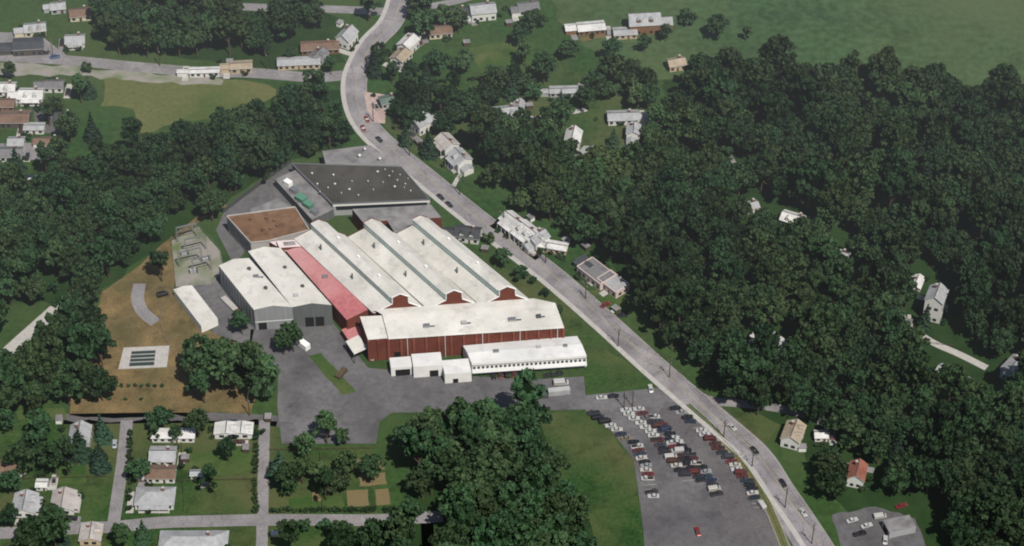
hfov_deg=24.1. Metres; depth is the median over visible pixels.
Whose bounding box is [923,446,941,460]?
tree
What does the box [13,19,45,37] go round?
house
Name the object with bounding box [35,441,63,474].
tree
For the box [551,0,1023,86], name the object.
meadow
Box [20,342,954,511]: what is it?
yard fences
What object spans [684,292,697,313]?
tree
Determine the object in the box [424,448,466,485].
tree
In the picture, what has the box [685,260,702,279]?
tree
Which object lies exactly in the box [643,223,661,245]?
tree
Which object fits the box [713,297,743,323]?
tree
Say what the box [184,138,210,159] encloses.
tree
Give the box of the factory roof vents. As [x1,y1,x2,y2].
[311,147,411,195]
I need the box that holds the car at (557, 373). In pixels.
[550,370,562,376]
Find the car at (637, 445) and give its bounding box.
[630,443,643,448]
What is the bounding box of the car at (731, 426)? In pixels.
[726,423,736,430]
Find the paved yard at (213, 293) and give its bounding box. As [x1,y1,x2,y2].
[192,275,253,342]
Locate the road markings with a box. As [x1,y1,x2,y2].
[21,2,819,544]
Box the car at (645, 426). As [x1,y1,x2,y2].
[639,424,650,428]
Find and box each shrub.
[20,131,27,135]
[34,472,40,478]
[38,469,45,475]
[57,425,64,431]
[81,61,91,71]
[177,463,184,469]
[185,447,192,452]
[193,476,199,482]
[257,428,265,434]
[297,518,311,530]
[316,517,331,530]
[443,35,449,40]
[481,232,494,242]
[495,225,500,231]
[536,248,543,254]
[557,304,563,312]
[679,8,697,23]
[859,485,867,491]
[914,306,923,311]
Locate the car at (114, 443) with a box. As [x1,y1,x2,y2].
[112,439,116,448]
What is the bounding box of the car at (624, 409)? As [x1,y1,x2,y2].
[620,407,631,412]
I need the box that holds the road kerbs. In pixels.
[4,0,833,545]
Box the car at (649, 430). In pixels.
[644,428,656,433]
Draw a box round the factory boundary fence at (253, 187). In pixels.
[159,159,290,356]
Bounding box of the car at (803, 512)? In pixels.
[798,507,807,516]
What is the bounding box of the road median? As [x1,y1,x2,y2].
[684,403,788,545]
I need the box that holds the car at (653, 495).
[647,493,659,498]
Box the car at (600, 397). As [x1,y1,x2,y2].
[595,395,607,399]
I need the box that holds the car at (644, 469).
[640,467,651,471]
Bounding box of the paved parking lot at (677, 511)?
[585,388,790,545]
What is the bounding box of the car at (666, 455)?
[664,453,676,459]
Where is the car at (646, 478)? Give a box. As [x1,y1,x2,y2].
[641,475,653,480]
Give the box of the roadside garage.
[882,515,915,537]
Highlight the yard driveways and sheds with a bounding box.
[15,8,948,524]
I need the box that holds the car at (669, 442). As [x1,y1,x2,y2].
[666,440,674,444]
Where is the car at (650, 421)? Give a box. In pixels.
[646,419,654,423]
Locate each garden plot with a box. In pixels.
[312,491,321,501]
[347,490,368,506]
[357,460,384,470]
[359,472,386,485]
[375,488,389,504]
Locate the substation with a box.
[171,222,222,284]
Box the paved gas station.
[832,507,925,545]
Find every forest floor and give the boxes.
[0,90,350,304]
[95,0,345,68]
[407,412,592,545]
[501,75,1023,545]
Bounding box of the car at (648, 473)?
[642,471,654,475]
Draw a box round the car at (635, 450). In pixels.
[632,447,644,452]
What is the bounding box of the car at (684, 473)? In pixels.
[678,470,691,476]
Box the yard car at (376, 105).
[373,102,379,109]
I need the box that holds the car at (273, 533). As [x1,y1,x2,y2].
[271,531,277,536]
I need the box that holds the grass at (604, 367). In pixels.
[480,243,646,388]
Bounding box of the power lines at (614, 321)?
[372,103,815,525]
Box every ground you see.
[0,0,847,545]
[0,62,223,84]
[63,230,261,417]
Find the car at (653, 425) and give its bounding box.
[650,421,662,428]
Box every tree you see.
[0,160,7,182]
[0,161,10,176]
[0,184,14,200]
[0,194,12,211]
[0,210,22,229]
[0,225,8,233]
[0,229,21,273]
[0,256,13,279]
[0,279,15,306]
[0,298,11,322]
[0,348,17,362]
[0,358,23,395]
[0,385,21,408]
[0,407,15,431]
[0,469,21,493]
[0,502,18,527]
[1,61,15,78]
[1,162,26,190]
[1,197,23,218]
[2,440,36,472]
[7,350,25,367]
[8,245,21,259]
[11,182,35,198]
[12,256,38,282]
[12,377,42,399]
[13,514,46,545]
[14,280,26,299]
[15,224,33,241]
[15,338,48,359]
[17,242,45,280]
[18,189,42,213]
[18,278,45,304]
[19,430,34,447]
[20,194,54,220]
[20,344,55,379]
[22,537,39,545]
[24,214,44,230]
[25,408,50,452]
[26,229,51,271]
[26,394,43,414]
[29,212,49,222]
[29,332,52,350]
[31,172,47,190]
[31,380,53,402]
[31,502,71,545]
[33,278,46,299]
[33,311,67,337]
[33,365,58,387]
[34,439,49,454]
[35,140,52,171]
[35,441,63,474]
[37,188,57,208]
[37,260,49,270]
[38,233,59,266]
[39,100,52,125]
[39,178,58,215]
[42,221,65,233]
[42,237,64,280]
[43,96,63,111]
[44,158,58,169]
[44,225,61,240]
[45,167,72,200]
[46,327,63,354]
[47,280,58,291]
[49,134,69,158]
[49,347,65,364]
[50,296,78,321]
[50,370,63,398]
[50,373,76,405]
[53,110,80,142]
[53,158,79,177]
[54,434,75,474]
[55,320,76,356]
[55,356,76,373]
[56,178,73,212]
[57,245,85,275]
[58,210,75,225]
[59,180,78,203]
[59,261,83,276]
[59,341,77,358]
[60,228,70,241]
[62,241,83,256]
[63,178,91,201]
[64,221,93,244]
[64,231,91,252]
[65,322,98,359]
[67,357,95,394]
[68,274,103,302]
[70,155,102,180]
[70,215,94,232]
[70,261,99,284]
[71,73,88,103]
[71,378,88,402]
[73,274,99,302]
[74,154,101,179]
[75,202,101,227]
[75,298,96,323]
[76,185,97,207]
[76,302,102,326]
[76,320,110,337]
[82,368,118,400]
[83,251,103,269]
[85,260,103,278]
[85,306,107,322]
[87,0,114,14]
[87,139,106,157]
[89,178,106,194]
[89,236,115,277]
[90,208,116,231]
[91,231,102,242]
[92,14,107,39]
[92,197,120,224]
[92,347,107,361]
[93,364,102,371]
[94,169,126,191]
[94,327,116,367]
[96,7,124,33]
[97,148,117,170]
[97,190,116,207]
[98,10,120,47]
[103,143,124,169]
[104,222,129,253]
[106,27,121,54]
[108,0,117,8]
[109,0,139,24]
[110,522,131,545]
[111,24,136,53]
[111,249,132,266]
[114,190,141,216]
[114,204,136,233]
[116,147,143,175]
[118,230,138,250]
[119,116,142,147]
[121,144,129,162]
[124,457,150,479]
[129,0,140,21]
[129,184,148,204]
[131,176,152,188]
[132,150,149,170]
[132,240,140,254]
[133,22,156,57]
[133,203,162,239]
[133,209,167,241]
[134,30,155,53]
[135,140,141,150]
[135,163,153,178]
[137,0,152,12]
[139,8,164,51]
[141,132,153,143]
[141,139,150,152]
[142,179,168,202]
[144,136,164,162]
[144,405,175,427]
[145,200,169,221]
[146,146,173,163]
[146,161,168,179]
[147,248,168,281]
[149,423,159,437]
[150,30,167,55]
[152,0,161,8]
[154,132,164,139]
[156,161,179,179]
[158,4,172,29]
[159,173,183,192]
[161,131,179,144]
[162,27,168,52]
[163,139,185,162]
[163,187,188,210]
[164,2,184,28]
[166,28,190,57]
[166,196,181,213]
[167,160,181,167]
[167,169,184,188]
[168,424,182,439]
[169,118,196,135]
[173,0,190,22]
[175,11,203,48]
[176,131,198,162]
[179,162,194,190]
[180,0,208,12]
[180,168,203,198]
[180,333,209,373]
[181,353,210,380]
[182,169,208,204]
[182,408,209,437]
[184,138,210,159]
[185,368,210,403]
[186,27,205,55]
[191,158,200,168]
[193,336,240,390]
[194,121,208,132]
[195,18,216,46]
[195,189,227,221]
[196,10,220,42]
[196,127,213,147]
[197,155,219,187]
[199,463,217,492]
[203,117,230,140]
[205,0,225,21]
[208,137,228,161]
[208,160,220,181]
[209,106,231,121]
[210,0,244,39]
[213,14,237,54]
[215,143,241,169]
[217,132,239,147]
[217,436,236,461]
[219,166,234,193]
[219,364,245,390]
[221,114,236,135]
[222,117,235,140]
[226,14,254,48]
[227,144,251,168]
[228,121,258,146]
[229,171,245,192]
[229,310,250,334]
[231,102,261,124]
[232,120,251,131]
[233,343,264,397]
[234,157,248,171]
[235,351,241,369]
[237,339,256,352]
[240,12,262,35]
[241,341,266,352]
[244,34,259,54]
[247,142,272,174]
[247,374,276,401]
[248,26,265,50]
[250,32,273,55]
[250,98,267,113]
[251,122,268,141]
[254,133,275,172]
[256,1,296,39]
[257,110,276,130]
[258,352,280,385]
[259,129,275,146]
[259,157,272,181]
[265,28,278,36]
[269,94,284,117]
[272,92,307,124]
[272,149,284,167]
[273,124,301,155]
[273,328,295,354]
[274,461,304,493]
[275,22,294,41]
[275,145,293,163]
[276,83,307,95]
[276,519,299,545]
[277,475,298,494]
[278,96,312,143]
[280,0,308,14]
[280,7,299,39]
[280,320,303,351]
[283,47,298,56]
[293,431,315,456]
[294,0,305,18]
[294,89,317,109]
[295,453,315,483]
[296,127,322,144]
[299,142,319,156]
[301,68,325,94]
[301,126,327,145]
[304,0,323,8]
[304,3,325,27]
[307,110,325,126]
[307,460,328,481]
[311,409,337,443]
[313,76,329,111]
[314,466,333,500]
[319,468,351,493]
[320,116,342,149]
[324,56,336,74]
[326,525,360,545]
[327,100,342,118]
[328,520,356,536]
[332,118,353,142]
[334,428,349,444]
[335,449,357,473]
[356,517,390,545]
[358,454,386,479]
[359,0,381,21]
[370,41,391,67]
[382,510,415,541]
[385,61,399,83]
[388,98,406,119]
[389,537,412,545]
[392,422,420,449]
[392,496,424,523]
[394,78,419,104]
[396,104,426,129]
[398,70,412,81]
[401,61,419,73]
[401,426,432,463]
[405,0,431,12]
[405,464,436,499]
[407,405,446,432]
[410,9,434,39]
[416,412,441,439]
[417,0,431,5]
[421,452,437,484]
[422,48,452,73]
[423,461,438,496]
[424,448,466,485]
[426,435,452,461]
[427,521,470,545]
[429,3,452,23]
[432,84,452,110]
[432,115,455,132]
[435,105,463,121]
[437,484,476,517]
[438,417,460,438]
[438,541,457,545]
[439,453,472,487]
[440,396,475,436]
[441,87,460,105]
[442,435,469,456]
[443,69,460,88]
[446,7,468,33]
[447,500,480,526]
[449,49,473,71]
[453,89,480,115]
[454,95,483,121]
[456,408,481,434]
[458,473,495,496]
[459,421,485,450]
[459,477,485,505]
[459,523,478,545]
[465,445,512,482]
[468,82,504,104]
[469,102,495,156]
[469,125,484,142]
[470,495,504,526]
[471,525,497,545]
[472,396,500,418]
[473,484,499,511]
[477,123,506,149]
[477,429,499,445]
[478,161,505,189]
[478,505,510,539]
[479,413,516,447]
[480,417,497,445]
[481,137,502,169]
[483,64,495,80]
[484,65,510,87]
[486,107,501,124]
[486,438,518,480]
[488,480,506,493]
[488,509,530,540]
[492,538,515,545]
[494,112,511,124]
[494,247,512,267]
[496,407,506,415]
[497,134,531,165]
[497,480,527,509]
[499,409,537,446]
[500,116,520,131]
[500,162,509,183]
[503,403,538,436]
[505,61,521,82]
[505,164,519,191]
[505,186,534,210]
[507,508,522,518]
[510,22,532,44]
[510,367,546,405]
[511,160,534,186]
[511,455,526,475]
[512,106,532,126]
[512,429,534,451]
[513,265,528,279]
[513,437,552,478]
[513,523,536,545]
[514,125,538,154]
[515,72,537,92]
[516,39,530,66]
[516,465,545,491]
[517,487,547,520]
[519,150,537,195]
[519,400,553,436]
[521,441,543,460]
[522,7,548,28]
[522,123,539,133]
[524,81,542,100]
[524,531,554,545]
[525,483,554,521]
[528,141,541,151]
[528,176,561,196]
[529,50,557,83]
[529,148,562,184]
[529,276,536,284]
[529,516,544,525]
[530,180,552,215]
[532,106,558,124]
[532,523,553,537]
[533,189,561,221]
[535,119,558,133]
[536,436,551,444]
[537,129,557,150]
[537,450,571,487]
[540,287,549,295]
[540,464,555,487]
[540,491,570,519]
[541,135,570,152]
[543,440,555,452]
[543,512,577,534]
[547,193,566,215]
[548,100,574,126]
[551,204,570,224]
[552,479,577,496]
[552,530,575,545]
[553,150,581,176]
[555,176,579,204]
[556,39,579,59]
[557,511,589,541]
[561,166,597,195]
[564,138,578,155]
[564,492,591,523]
[567,206,585,219]
[568,213,602,243]
[569,195,587,214]
[570,159,584,170]
[571,183,610,203]
[572,529,597,545]
[574,86,595,108]
[580,144,612,164]
[581,68,609,85]
[583,156,606,183]
[584,195,609,227]
[592,83,604,98]
[594,231,605,242]
[596,193,611,220]
[597,54,624,84]
[599,80,620,99]
[601,37,622,54]
[601,213,642,263]
[604,158,635,177]
[604,173,623,195]
[605,148,632,171]
[605,193,629,218]
[605,228,620,257]
[609,191,627,201]
[613,176,633,193]
[619,72,642,91]
[619,174,635,190]
[620,140,645,163]
[621,145,635,162]
[621,247,631,260]
[623,58,642,77]
[623,191,640,213]
[623,231,652,257]
[626,249,656,288]
[627,83,645,107]
[627,199,664,231]
[630,158,655,184]
[630,259,676,287]
[630,279,662,317]
[633,180,654,199]
[637,35,651,52]
[637,81,662,103]
[638,67,658,85]
[639,169,663,195]
[639,216,671,242]
[640,120,668,135]
[641,192,652,201]
[642,129,657,142]
[642,141,658,151]
[642,148,671,174]
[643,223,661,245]
[645,103,665,121]
[645,260,674,295]
[650,131,663,142]
[650,247,664,260]
[650,296,675,336]
[651,165,685,186]
[651,184,683,221]
[653,237,668,260]
[654,143,684,165]
[654,295,674,322]
[655,236,684,256]
[656,134,678,147]
[659,23,672,41]
[659,89,694,114]
[661,113,689,139]
[661,322,680,349]
[662,179,691,196]
[664,215,674,231]
[665,214,691,239]
[665,278,694,323]
[666,235,689,258]
[666,256,689,280]
[668,107,702,145]
[673,147,683,158]
[674,150,702,180]
[676,317,708,345]
[677,240,696,261]
[678,70,698,93]
[678,203,694,220]
[679,95,709,116]
[679,191,691,207]
[679,207,708,242]
[682,312,710,325]
[683,52,708,70]
[684,160,714,185]
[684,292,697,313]
[685,65,712,98]
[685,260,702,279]
[685,275,705,301]
[687,182,708,208]
[687,197,711,220]
[687,226,711,246]
[687,338,716,367]
[688,316,712,339]
[689,119,722,145]
[689,291,719,320]
[692,242,701,258]
[694,90,715,107]
[694,255,707,269]
[696,140,724,169]
[698,167,738,196]
[699,277,715,294]
[700,107,712,119]
[700,191,728,228]
[701,68,738,104]
[701,242,711,262]
[702,365,722,384]
[704,56,721,70]
[704,282,752,310]
[706,12,729,36]
[706,215,729,229]
[706,330,723,357]
[707,178,729,196]
[707,230,718,241]
[707,248,741,279]
[707,280,730,293]
[708,233,739,273]
[710,97,739,118]
[710,116,724,146]
[710,170,721,178]
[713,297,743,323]
[714,162,730,171]
[715,46,745,78]
[715,116,735,145]
[716,221,739,240]
[716,254,746,284]
[716,278,744,285]
[716,323,729,333]
[716,340,765,384]
[718,327,749,351]
[719,146,733,171]
[722,119,749,146]
[722,374,750,401]
[724,161,758,195]
[724,233,741,258]
[726,319,745,333]
[727,195,752,222]
[729,101,753,118]
[731,92,757,115]
[733,129,762,153]
[736,69,754,92]
[736,302,744,319]
[738,114,753,137]
[738,125,748,149]
[738,247,744,262]
[739,233,751,259]
[740,56,774,88]
[740,225,776,255]
[742,25,752,39]
[742,217,770,239]
[742,261,754,277]
[742,277,756,284]
[742,278,755,288]
[743,244,766,267]
[743,294,761,320]
[744,152,767,186]
[745,82,788,117]
[746,382,760,394]
[747,213,780,246]
[747,378,770,415]
[747,392,772,409]
[749,282,778,307]
[749,309,762,325]
[749,322,781,373]
[751,256,789,290]
[752,106,760,117]
[752,123,762,149]
[754,165,777,191]
[755,124,782,146]
[755,209,780,222]
[755,293,790,323]
[757,34,797,72]
[757,109,788,125]
[757,147,779,186]
[758,69,786,91]
[759,360,777,386]
[760,209,772,219]
[760,251,789,266]
[764,127,780,144]
[765,348,788,369]
[766,145,781,160]
[766,369,783,392]
[768,242,780,256]
[769,174,795,199]
[770,235,806,254]
[772,222,779,230]
[774,62,806,101]
[774,138,799,156]
[774,277,790,294]
[774,373,795,405]
[776,151,800,177]
[776,233,796,246]
[776,286,789,299]
[776,308,790,321]
[779,220,797,236]
[779,361,825,387]
[780,92,794,118]
[780,132,807,154]
[781,339,804,364]
[784,251,811,277]
[785,271,805,289]
[785,333,814,350]
[787,118,809,136]
[787,178,806,205]
[788,281,814,309]
[788,388,823,415]
[789,107,796,114]
[790,129,807,138]
[790,303,810,324]
[790,371,810,392]
[791,91,824,119]
[792,150,814,176]
[793,155,836,209]
[793,217,811,245]
[793,350,828,390]
[795,222,828,248]
[795,301,839,349]
[796,72,822,96]
[797,146,823,160]
[798,78,827,126]
[799,62,813,74]
[800,140,830,159]
[801,101,820,121]
[802,267,828,291]
[802,333,839,365]
[803,126,826,145]
[803,262,828,291]
[805,399,828,423]
[806,242,820,261]
[806,257,821,270]
[807,234,841,267]
[809,104,849,140]
[810,291,832,305]
[811,62,840,93]
[811,159,849,200]
[812,159,829,203]
[812,166,853,187]
[812,203,843,233]
[813,259,850,289]
[813,451,848,471]
[813,467,849,496]
[814,102,832,110]
[815,220,827,232]
[817,178,858,216]
[818,145,837,161]
[818,444,839,454]
[820,380,842,401]
[821,412,868,448]
[822,62,850,89]
[822,253,852,266]
[823,90,847,104]
[823,137,835,159]
[824,397,837,417]
[825,275,847,303]
[825,300,847,334]
[826,303,839,330]
[829,255,854,300]
[830,130,868,165]
[830,345,852,371]
[832,399,858,418]
[835,332,858,347]
[837,284,859,299]
[837,303,858,336]
[839,49,859,72]
[840,344,875,368]
[841,82,861,100]
[842,288,870,317]
[842,365,860,384]
[843,318,871,341]
[843,386,867,401]
[845,72,868,84]
[845,101,861,120]
[845,152,871,189]
[846,232,872,256]
[846,365,870,393]
[847,195,861,221]
[847,203,869,233]
[849,116,880,147]
[850,60,869,78]
[850,78,876,105]
[852,98,859,105]
[852,271,879,289]
[852,392,879,423]
[854,199,869,209]
[854,251,866,276]
[854,393,868,412]
[856,297,874,319]
[857,336,878,365]
[858,217,883,237]
[858,246,886,278]
[859,187,875,203]
[860,172,884,193]
[862,303,903,333]
[862,430,893,464]
[863,109,879,127]
[863,413,893,436]
[864,97,893,111]
[864,363,900,400]
[865,262,908,297]
[865,425,887,446]
[866,152,886,181]
[867,45,901,97]
[867,63,894,97]
[867,143,887,152]
[868,363,878,394]
[870,147,888,159]
[870,224,888,246]
[870,292,903,334]
[871,222,906,252]
[871,399,902,426]
[873,332,884,348]
[873,342,906,373]
[873,383,915,415]
[874,186,888,203]
[875,115,918,147]
[876,143,914,148]
[878,106,909,121]
[878,289,904,308]
[879,144,916,201]
[880,74,901,104]
[881,171,905,214]
[881,467,910,493]
[882,309,907,337]
[883,121,910,151]
[883,332,905,352]
[883,455,906,479]
[885,220,896,225]
[885,320,910,345]
[886,248,910,273]
[888,203,908,223]
[889,224,924,264]
[891,416,915,445]
[892,97,912,107]
[892,450,912,457]
[894,80,921,105]
[895,270,913,284]
[895,369,911,385]
[895,410,908,419]
[896,214,920,228]
[896,384,913,395]
[899,105,912,125]
[899,157,916,195]
[899,211,921,231]
[900,280,919,311]
[900,338,908,351]
[901,65,919,81]
[901,177,918,201]
[901,346,924,370]
[901,350,931,407]
[902,104,926,131]
[902,325,930,350]
[903,177,938,208]
[904,455,924,484]
[905,172,933,180]
[906,199,931,226]
[906,424,928,455]
[907,189,953,222]
[908,68,936,91]
[910,383,936,405]
[910,403,936,428]
[910,403,938,427]
[910,458,948,493]
[911,148,923,171]
[911,418,925,445]
[913,248,922,263]
[914,90,941,115]
[916,116,933,137]
[916,175,937,188]
[920,64,947,84]
[920,452,936,467]
[921,146,953,177]
[921,226,939,259]
[921,419,971,476]
[922,79,945,99]
[923,225,951,255]
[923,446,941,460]
[924,63,941,81]
[924,368,944,396]
[925,87,956,119]
[925,132,942,149]
[926,107,952,136]
[928,209,953,254]
[929,190,958,224]
[931,398,958,422]
[932,62,951,78]
[932,169,946,180]
[932,363,970,401]
[935,167,971,194]
[935,245,955,268]
[938,179,971,207]
[939,132,962,150]
[939,469,963,505]
[940,225,957,247]
[940,511,969,542]
[941,447,972,463]
[941,457,959,477]
[944,76,962,87]
[944,139,972,155]
[944,151,982,179]
[945,82,964,105]
[945,152,973,181]
[946,114,975,135]
[946,462,973,478]
[947,473,988,514]
[948,97,991,127]
[948,492,981,526]
[949,245,976,258]
[950,253,966,280]
[951,230,977,249]
[952,213,976,231]
[952,526,978,545]
[953,95,966,111]
[953,395,992,433]
[954,200,968,230]
[954,282,992,328]
[954,391,976,402]
[955,123,994,152]
[955,250,986,266]
[955,253,978,274]
[956,118,976,145]
[956,259,992,295]
[957,84,968,95]
[957,149,988,182]
[958,377,984,393]
[960,451,975,467]
[961,307,984,337]
[961,433,984,458]
[964,464,979,480]
[965,191,1001,236]
[966,85,988,105]
[970,318,989,336]
[970,406,1011,449]
[970,534,995,545]
[971,448,1008,480]
[971,530,995,542]
[973,236,983,254]
[973,482,1023,537]
[973,516,1001,538]
[975,170,1012,194]
[976,190,1004,200]
[976,385,1001,408]
[977,320,1017,356]
[978,167,1009,182]
[979,152,1005,174]
[979,224,1010,271]
[980,76,1003,108]
[980,114,992,123]
[980,331,991,349]
[980,390,995,398]
[980,419,1017,452]
[981,471,1008,486]
[982,247,1010,271]
[983,63,1022,90]
[985,298,998,323]
[986,256,1018,300]
[987,113,1011,139]
[987,138,1013,160]
[987,309,1002,324]
[988,111,995,123]
[989,240,1015,258]
[989,280,997,296]
[990,159,996,166]
[991,198,1021,226]
[992,320,1023,341]
[994,127,1023,142]
[994,298,1023,330]
[994,299,1008,309]
[994,531,1007,541]
[994,539,1011,545]
[995,149,1023,174]
[995,270,1020,299]
[995,387,1013,406]
[995,387,1023,425]
[999,137,1023,162]
[999,190,1023,226]
[999,517,1023,545]
[1000,80,1022,111]
[1001,375,1023,390]
[1002,217,1023,252]
[1002,470,1023,491]
[1005,451,1023,479]
[1006,478,1023,515]
[1008,169,1023,191]
[1009,112,1023,138]
[1009,419,1023,451]
[1011,188,1023,215]
[1012,249,1023,288]
[1012,430,1023,453]
[1013,288,1023,298]
[1013,349,1023,388]
[1015,294,1023,304]
[1017,88,1023,111]
[1019,158,1023,172]
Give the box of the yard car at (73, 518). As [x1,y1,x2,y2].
[64,515,77,520]
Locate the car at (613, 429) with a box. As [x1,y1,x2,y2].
[611,427,622,431]
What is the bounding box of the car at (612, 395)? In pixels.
[607,393,618,397]
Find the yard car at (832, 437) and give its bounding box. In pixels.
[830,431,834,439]
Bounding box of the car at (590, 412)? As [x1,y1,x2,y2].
[587,410,599,415]
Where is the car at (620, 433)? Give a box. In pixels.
[615,431,626,436]
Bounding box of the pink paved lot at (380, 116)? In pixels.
[364,92,385,123]
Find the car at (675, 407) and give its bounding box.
[669,405,680,410]
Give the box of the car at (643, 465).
[640,463,651,467]
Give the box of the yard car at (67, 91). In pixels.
[65,88,69,95]
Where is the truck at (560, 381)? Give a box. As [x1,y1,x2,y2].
[553,378,568,385]
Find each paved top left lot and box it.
[0,32,67,56]
[0,143,51,159]
[32,106,60,132]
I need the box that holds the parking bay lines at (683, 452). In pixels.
[612,415,755,507]
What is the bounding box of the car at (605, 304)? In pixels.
[600,301,610,307]
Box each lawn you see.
[384,64,655,183]
[722,407,783,443]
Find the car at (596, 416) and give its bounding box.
[591,413,603,419]
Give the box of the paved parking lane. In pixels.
[657,401,779,545]
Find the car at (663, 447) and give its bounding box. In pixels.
[658,446,669,449]
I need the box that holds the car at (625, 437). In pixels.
[621,435,632,439]
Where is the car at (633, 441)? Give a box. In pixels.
[627,439,639,443]
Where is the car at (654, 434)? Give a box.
[647,432,659,437]
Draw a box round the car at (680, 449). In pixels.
[671,446,683,452]
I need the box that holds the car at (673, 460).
[667,457,679,463]
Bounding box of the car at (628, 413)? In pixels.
[623,411,634,415]
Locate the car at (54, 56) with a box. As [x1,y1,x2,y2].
[50,54,59,58]
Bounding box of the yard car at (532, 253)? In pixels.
[529,250,535,256]
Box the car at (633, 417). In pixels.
[628,415,639,420]
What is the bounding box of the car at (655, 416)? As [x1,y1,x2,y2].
[647,414,659,418]
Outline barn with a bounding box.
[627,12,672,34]
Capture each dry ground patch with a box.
[16,408,66,419]
[53,465,85,483]
[179,447,252,474]
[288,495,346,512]
[470,41,534,68]
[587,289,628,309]
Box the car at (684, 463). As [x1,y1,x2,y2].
[682,461,690,465]
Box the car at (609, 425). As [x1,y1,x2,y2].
[604,423,616,427]
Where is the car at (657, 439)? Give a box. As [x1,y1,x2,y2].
[651,436,663,441]
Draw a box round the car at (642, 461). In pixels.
[639,459,650,463]
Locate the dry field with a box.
[100,74,276,132]
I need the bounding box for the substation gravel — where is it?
[172,227,222,286]
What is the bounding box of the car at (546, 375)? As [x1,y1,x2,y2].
[542,372,552,377]
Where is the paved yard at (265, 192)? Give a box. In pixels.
[216,163,309,259]
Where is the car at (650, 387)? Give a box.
[648,384,653,392]
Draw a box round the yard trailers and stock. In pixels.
[220,295,569,398]
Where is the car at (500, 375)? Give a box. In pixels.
[498,372,502,378]
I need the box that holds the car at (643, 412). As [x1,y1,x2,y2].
[636,410,648,415]
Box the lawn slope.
[539,410,643,545]
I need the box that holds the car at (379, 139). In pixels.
[375,136,383,142]
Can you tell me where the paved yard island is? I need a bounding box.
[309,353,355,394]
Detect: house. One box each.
[0,37,43,56]
[0,80,16,96]
[0,96,15,111]
[0,109,30,127]
[0,145,23,161]
[0,460,25,476]
[7,86,44,105]
[7,134,25,149]
[12,489,42,517]
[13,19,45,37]
[23,122,45,133]
[32,134,62,148]
[33,77,63,92]
[35,478,48,490]
[43,0,65,14]
[50,486,81,514]
[54,109,73,120]
[64,31,85,50]
[69,5,90,21]
[69,420,91,446]
[78,521,103,545]
[134,486,175,512]
[135,464,176,482]
[148,446,176,463]
[150,428,195,442]
[158,530,228,545]
[176,66,219,77]
[189,469,202,478]
[213,420,237,438]
[219,60,252,73]
[228,420,253,438]
[277,56,320,69]
[300,39,339,55]
[307,46,329,65]
[335,24,358,49]
[378,92,396,108]
[389,46,412,66]
[396,33,420,53]
[410,111,435,135]
[428,23,452,39]
[433,132,459,157]
[444,224,482,244]
[445,147,473,176]
[449,5,469,21]
[467,0,496,21]
[493,103,519,129]
[497,210,522,238]
[510,0,539,16]
[510,219,537,247]
[513,98,525,114]
[521,227,550,253]
[523,239,568,255]
[540,85,577,97]
[564,20,605,35]
[564,125,582,150]
[573,254,593,268]
[577,257,615,290]
[580,146,608,165]
[597,269,629,298]
[606,108,649,125]
[612,26,637,39]
[626,121,640,144]
[666,54,686,71]
[746,331,788,359]
[748,198,760,212]
[779,209,809,223]
[780,418,806,450]
[814,430,828,441]
[840,248,851,255]
[846,458,867,488]
[912,274,924,291]
[923,282,948,323]
[999,354,1018,379]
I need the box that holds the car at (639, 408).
[633,406,644,410]
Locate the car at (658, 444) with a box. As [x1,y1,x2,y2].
[654,442,666,446]
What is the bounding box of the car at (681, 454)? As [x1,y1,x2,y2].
[677,452,684,457]
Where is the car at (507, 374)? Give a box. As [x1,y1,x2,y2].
[505,371,509,378]
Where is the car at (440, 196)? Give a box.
[436,193,444,200]
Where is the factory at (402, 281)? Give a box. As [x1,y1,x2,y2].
[173,145,586,382]
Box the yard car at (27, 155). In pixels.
[24,153,29,160]
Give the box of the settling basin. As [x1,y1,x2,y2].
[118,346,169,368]
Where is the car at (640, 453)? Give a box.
[634,451,646,456]
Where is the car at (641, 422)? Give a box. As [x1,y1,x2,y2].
[635,420,646,424]
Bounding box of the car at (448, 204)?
[444,201,453,207]
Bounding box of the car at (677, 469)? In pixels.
[674,467,686,471]
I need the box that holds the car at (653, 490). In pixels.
[645,488,658,494]
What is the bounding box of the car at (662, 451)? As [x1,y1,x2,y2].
[659,449,671,454]
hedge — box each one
[125,487,132,492]
[125,505,131,510]
[251,459,258,464]
[251,506,258,512]
[279,506,285,512]
[332,506,338,511]
[348,505,355,512]
[364,506,372,512]
[382,506,388,512]
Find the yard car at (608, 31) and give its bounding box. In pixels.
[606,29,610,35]
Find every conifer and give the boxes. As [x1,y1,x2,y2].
[10,147,27,174]
[54,536,70,545]
[70,427,93,465]
[81,75,97,100]
[83,112,102,144]
[90,446,112,477]
[93,414,113,446]
[93,442,107,461]
[133,519,152,545]
[265,450,284,489]
[364,47,382,80]
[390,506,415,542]
[397,123,412,148]
[409,79,422,109]
[418,128,438,160]
[419,84,435,114]
[477,130,500,169]
[503,71,518,102]
[556,89,565,118]
[606,128,620,149]
[616,63,628,96]
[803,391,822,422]
[810,197,819,205]
[814,363,826,397]
[827,355,843,382]
[887,429,906,457]
[914,304,931,332]
[915,146,923,172]
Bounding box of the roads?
[0,0,988,545]
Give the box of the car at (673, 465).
[670,463,682,467]
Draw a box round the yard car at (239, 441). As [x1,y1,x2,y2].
[234,439,244,444]
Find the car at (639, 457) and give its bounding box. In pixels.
[635,455,647,460]
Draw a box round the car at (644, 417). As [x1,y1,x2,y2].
[641,415,652,419]
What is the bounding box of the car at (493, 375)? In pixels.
[491,372,495,379]
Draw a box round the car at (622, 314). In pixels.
[617,312,628,316]
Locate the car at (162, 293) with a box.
[156,290,168,297]
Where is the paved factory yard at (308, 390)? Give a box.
[250,323,586,443]
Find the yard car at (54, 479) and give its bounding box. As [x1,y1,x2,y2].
[51,474,56,484]
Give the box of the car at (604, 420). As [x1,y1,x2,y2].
[599,417,611,423]

